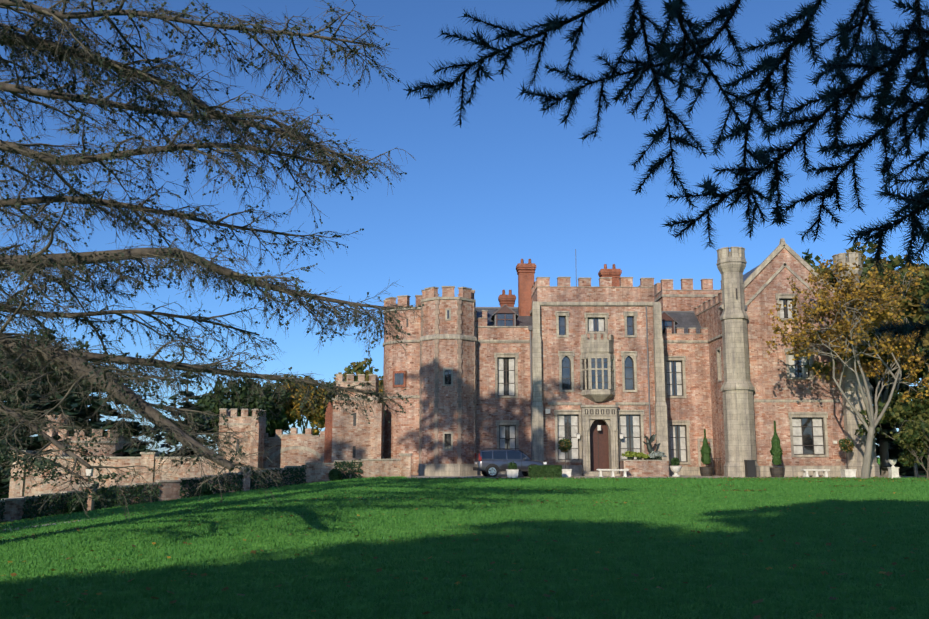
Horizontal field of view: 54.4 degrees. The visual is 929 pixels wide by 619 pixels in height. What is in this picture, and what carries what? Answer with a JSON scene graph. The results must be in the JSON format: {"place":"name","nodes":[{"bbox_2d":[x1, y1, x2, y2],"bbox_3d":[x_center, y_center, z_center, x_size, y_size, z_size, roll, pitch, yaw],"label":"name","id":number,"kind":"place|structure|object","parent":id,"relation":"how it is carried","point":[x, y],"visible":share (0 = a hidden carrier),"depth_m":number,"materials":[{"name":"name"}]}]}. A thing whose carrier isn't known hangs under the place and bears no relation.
{"place":"outdoors","nodes":[
{"label":"outdoors","id":0,"kind":"place"},
{"bbox_2d":[86,468,93,483],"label":"lantern pier","id":1,"kind":"structure","parent":0,"point":[88,472],"depth_m":49.89,"materials":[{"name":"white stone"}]},
{"bbox_2d":[0,453,411,522],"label":"lawn wall","id":2,"kind":"structure","parent":0,"point":[170,489],"depth_m":55.58,"materials":[{"name":"brick"}]},
{"bbox_2d":[0,459,362,522],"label":"hedge","id":3,"kind":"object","parent":2,"relation":"on","point":[139,489],"visible":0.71,"depth_m":52.83,"materials":[{"name":"green plant"}]},
{"bbox_2d":[0,458,928,618],"bbox_3d":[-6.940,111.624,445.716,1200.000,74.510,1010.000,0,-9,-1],"label":"lawn","id":4,"kind":"structure","parent":0,"point":[533,609],"depth_m":14.09,"materials":[{"name":"green plant"}]},
{"bbox_2d":[0,416,37,498],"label":"tree","id":5,"kind":"object","parent":4,"relation":"on","point":[4,490],"visible":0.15,"depth_m":80.40,"materials":[{"name":"green plant"}]},
{"bbox_2d":[0,366,57,492],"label":"conifer","id":6,"kind":"object","parent":4,"relation":"on","point":[22,395],"visible":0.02,"depth_m":92.93,"materials":[{"name":"green plant"}]},
{"bbox_2d":[0,359,59,437],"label":"conifer","id":7,"kind":"object","parent":4,"relation":"on","point":[49,405],"visible":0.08,"depth_m":110.06,"materials":[{"name":"green plant"}]},
{"bbox_2d":[0,327,88,435],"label":"tree","id":8,"kind":"object","parent":4,"relation":"on","point":[45,392],"visible":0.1,"depth_m":121.14,"materials":[{"name":"green plant"}]},
{"bbox_2d":[66,498,84,512],"bbox_3d":[-20.636,10.464,47.911,0.906,0.907,0.896,0,-9,-1],"label":"box ball","id":9,"kind":"object","parent":4,"relation":"on","point":[79,507],"visible":0.75,"depth_m":47.68,"materials":[{"name":"green plant"}]},
{"bbox_2d":[53,376,101,423],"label":"conifer","id":10,"kind":"object","parent":4,"relation":"on","point":[92,420],"visible":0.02,"depth_m":102.92,"materials":[{"name":"green plant"}]},
{"bbox_2d":[40,414,131,456],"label":"distant tower","id":11,"kind":"structure","parent":4,"relation":"on","point":[122,440],"depth_m":88.15,"materials":[{"name":"brick"}]},
{"bbox_2d":[13,383,161,456],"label":"conifer","id":12,"kind":"object","parent":4,"relation":"on","point":[83,413],"visible":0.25,"depth_m":90.72,"materials":[{"name":"green plant"}]},
{"bbox_2d":[154,372,215,456],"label":"conifer","id":13,"kind":"object","parent":4,"relation":"on","point":[187,404],"visible":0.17,"depth_m":104.22,"materials":[{"name":"green plant"}]},
{"bbox_2d":[9,374,384,497],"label":"garden wall towers","id":14,"kind":"structure","parent":4,"relation":"on","point":[342,436],"depth_m":63.23,"materials":[{"name":"brick"}]},
{"bbox_2d":[198,483,213,495],"bbox_3d":[-15.419,10.792,53.842,0.909,0.898,0.882,0,-9,-1],"label":"box ball","id":15,"kind":"object","parent":4,"relation":"on","point":[203,489],"visible":0.88,"depth_m":53.59,"materials":[{"name":"green plant"}]},
{"bbox_2d":[0,0,424,520],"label":"cedar tree","id":16,"kind":"object","parent":4,"relation":"on","point":[39,355],"visible":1,"depth_m":18.52,"materials":[{"name":"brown plant"}]},
{"bbox_2d":[181,377,292,446],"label":"tree","id":17,"kind":"object","parent":4,"relation":"on","point":[279,422],"visible":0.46,"depth_m":116.97,"materials":[{"name":"green plant"}]},
{"bbox_2d":[272,375,334,434],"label":"tree","id":18,"kind":"object","parent":4,"relation":"on","point":[292,411],"visible":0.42,"depth_m":124.40,"materials":[{"name":"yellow plant"}]},
{"bbox_2d":[328,468,341,480],"bbox_3d":[-8.144,10.448,56.876,0.908,0.904,0.887,0,-9,-1],"label":"box ball","id":19,"kind":"object","parent":4,"relation":"on","point":[334,474],"visible":0.94,"depth_m":56.62,"materials":[{"name":"green plant"}]},
{"bbox_2d":[332,358,382,403],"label":"tree","id":20,"kind":"object","parent":4,"relation":"on","point":[359,368],"visible":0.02,"depth_m":133.72,"materials":[{"name":"green plant"}]},
{"bbox_2d":[378,377,382,402],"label":"tree","id":21,"kind":"object","parent":4,"relation":"on","point":[380,390],"depth_m":120.00,"materials":[{"name":"green plant"}]},
{"bbox_2d":[0,476,928,618],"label":"lawn grass blades","id":22,"kind":"object","parent":4,"relation":"on","point":[141,541],"depth_m":16.09,"materials":[{"name":"green plant"}]},
{"bbox_2d":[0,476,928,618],"bbox_3d":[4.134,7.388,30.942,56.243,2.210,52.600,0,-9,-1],"label":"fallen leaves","id":23,"kind":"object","parent":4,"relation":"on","point":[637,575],"visible":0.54,"depth_m":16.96,"materials":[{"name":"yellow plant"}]},
{"bbox_2d":[765,252,928,478],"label":"autumn tree","id":24,"kind":"object","parent":4,"relation":"on","point":[873,301],"visible":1,"depth_m":54.02,"materials":[{"name":"yellow plant"}]},
{"bbox_2d":[802,249,918,396],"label":"tree","id":25,"kind":"object","parent":4,"relation":"on","point":[808,257],"visible":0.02,"depth_m":87.41,"materials":[{"name":"green plant"}]},
{"bbox_2d":[804,241,928,474],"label":"tree","id":26,"kind":"object","parent":4,"relation":"on","point":[918,298],"visible":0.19,"depth_m":60.17,"materials":[{"name":"green plant"}]},
{"bbox_2d":[854,372,928,476],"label":"tree","id":27,"kind":"object","parent":4,"relation":"on","point":[897,413],"visible":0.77,"depth_m":55.84,"materials":[{"name":"green plant"}]},
{"bbox_2d":[869,355,926,475],"bbox_3d":[29.964,5.393,65.104,8.101,16.150,9.633,-6,-11,31],"label":"tree","id":28,"kind":"object","parent":4,"relation":"on","point":[894,450],"visible":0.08,"depth_m":62.24,"materials":[{"name":"green plant"}]},
{"bbox_2d":[868,255,928,459],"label":"tree","id":29,"kind":"object","parent":4,"relation":"on","point":[925,369],"depth_m":69.08,"materials":[{"name":"green plant"}]},
{"bbox_2d":[890,419,928,478],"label":"tree","id":30,"kind":"object","parent":4,"relation":"on","point":[915,434],"visible":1,"depth_m":52.29,"materials":[{"name":"green plant"}]},
{"bbox_2d":[0,0,928,457],"label":"sky","id":31,"kind":"structure","parent":0,"point":[506,188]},
{"bbox_2d":[5,475,925,530],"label":"gravel path","id":32,"kind":"structure","parent":0,"point":[681,476],"depth_m":58.44,"materials":[{"name":"grey gravel"}]},
{"bbox_2d":[473,448,546,476],"bbox_3d":[2.917,9.826,57.840,4.530,1.820,2.160,1,-9,-9],"label":"suv","id":33,"kind":"object","parent":32,"relation":"on","point":[490,463],"visible":0.75,"depth_m":57.02,"materials":[{"name":"grey paint"}]},
{"bbox_2d":[506,461,518,477],"bbox_3d":[2.955,9.850,55.710,0.740,1.010,0.740,0,-9,-1],"label":"planter","id":34,"kind":"object","parent":32,"relation":"on","point":[512,470],"visible":0.98,"depth_m":55.35,"materials":[{"name":"white stone"}]},
{"bbox_2d":[528,465,561,477],"bbox_3d":[4.957,9.950,55.507,2.074,0.804,0.926,0,-9,-1],"label":"hedge","id":35,"kind":"object","parent":32,"relation":"on","point":[546,471],"visible":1,"depth_m":55.11,"materials":[{"name":"green plant"}]},
{"bbox_2d":[557,438,571,476],"bbox_3d":[6.433,9.430,57.647,0.977,2.460,0.948,0,-9,-1],"label":"potted topiary tree","id":36,"kind":"object","parent":32,"relation":"on","point":[567,446],"visible":0.98,"depth_m":57.54,"materials":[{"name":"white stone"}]},
{"bbox_2d":[596,469,628,476],"bbox_3d":[9.428,10.414,57.546,2.000,0.485,0.480,1,-9,-1],"label":"stone bench","id":37,"kind":"object","parent":32,"relation":"on","point":[612,472],"visible":0.9,"depth_m":57.35,"materials":[{"name":"white stone"}]},
{"bbox_2d":[382,238,879,476],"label":"castle","id":38,"kind":"structure","parent":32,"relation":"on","point":[610,369],"depth_m":61.39,"materials":[{"name":"brick"}]},
{"bbox_2d":[619,460,668,476],"bbox_3d":[11.706,10.322,58.813,2.980,1.075,1.380,0,-9,-1],"label":"brick planter","id":39,"kind":"object","parent":32,"relation":"on","point":[648,468],"visible":1,"depth_m":58.18,"materials":[{"name":"brick"}]},
{"bbox_2d":[621,451,666,459],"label":"planter shrubs","id":40,"kind":"object","parent":39,"relation":"on","point":[629,455],"visible":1,"depth_m":58.62,"materials":[{"name":"green plant"}]},
{"bbox_2d":[643,434,657,459],"bbox_3d":[12.235,9.021,59.337,0.949,1.690,0.780,0,-9,-1],"label":"griffin statue","id":41,"kind":"object","parent":39,"relation":"on","point":[650,449],"visible":0.73,"depth_m":59.20,"materials":[{"name":"grey stone"}]},
{"bbox_2d":[669,457,681,476],"bbox_3d":[13.709,10.208,58.661,0.900,1.250,0.877,0,-9,-1],"label":"planter urn","id":42,"kind":"object","parent":32,"relation":"on","point":[675,468],"visible":1,"depth_m":58.47,"materials":[{"name":"white stone"}]},
{"bbox_2d":[699,429,712,475],"bbox_3d":[16.087,9.523,60.230,0.940,3.108,0.940,0,-9,-1],"label":"topiary cypress","id":43,"kind":"object","parent":32,"relation":"on","point":[705,450],"visible":1,"depth_m":59.96,"materials":[{"name":"green plant"}]},
{"bbox_2d":[711,458,720,475],"bbox_3d":[16.929,10.537,60.584,1.450,1.320,0.050,0,-9,-1],"label":"iron railing","id":44,"kind":"object","parent":32,"relation":"on","point":[713,465],"visible":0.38,"depth_m":60.59,"materials":[{"name":"black metal"}]},
{"bbox_2d":[744,460,755,476],"bbox_3d":[17.941,9.986,56.718,0.540,1.065,0.600,0,-9,-1],"label":"black bin","id":45,"kind":"object","parent":32,"relation":"on","point":[750,469],"visible":0.9,"depth_m":56.49,"materials":[{"name":"black plastic"}]},
{"bbox_2d":[769,420,784,476],"bbox_3d":[19.450,8.691,56.366,0.940,3.509,0.940,0,-9,-1],"label":"topiary cypress","id":46,"kind":"object","parent":32,"relation":"on","point":[776,450],"visible":1,"depth_m":56.08,"materials":[{"name":"green plant"}]},
{"bbox_2d":[801,469,829,476],"bbox_3d":[22.091,10.302,56.855,1.700,0.485,0.480,1,-9,-5],"label":"stone bench","id":47,"kind":"object","parent":32,"relation":"on","point":[815,473],"visible":0.88,"depth_m":56.69,"materials":[{"name":"white stone"}]},
{"bbox_2d":[839,437,855,476],"bbox_3d":[23.999,9.265,56.659,0.945,2.469,1.003,0,-9,-1],"label":"potted topiary tree","id":48,"kind":"object","parent":32,"relation":"on","point":[843,444],"visible":1,"depth_m":56.52,"materials":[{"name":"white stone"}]},
{"bbox_2d":[887,460,899,477],"bbox_3d":[25.732,9.566,54.196,0.540,1.110,0.540,0,-9,-1],"label":"urn pedestal","id":49,"kind":"object","parent":32,"relation":"on","point":[893,471],"visible":0.92,"depth_m":53.99,"materials":[{"name":"white stone"}]},
{"bbox_2d":[404,0,928,364],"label":"tree branches","id":50,"kind":"object","parent":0,"point":[917,203],"visible":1,"depth_m":4.05,"materials":[{"name":"plant"}]}
]}

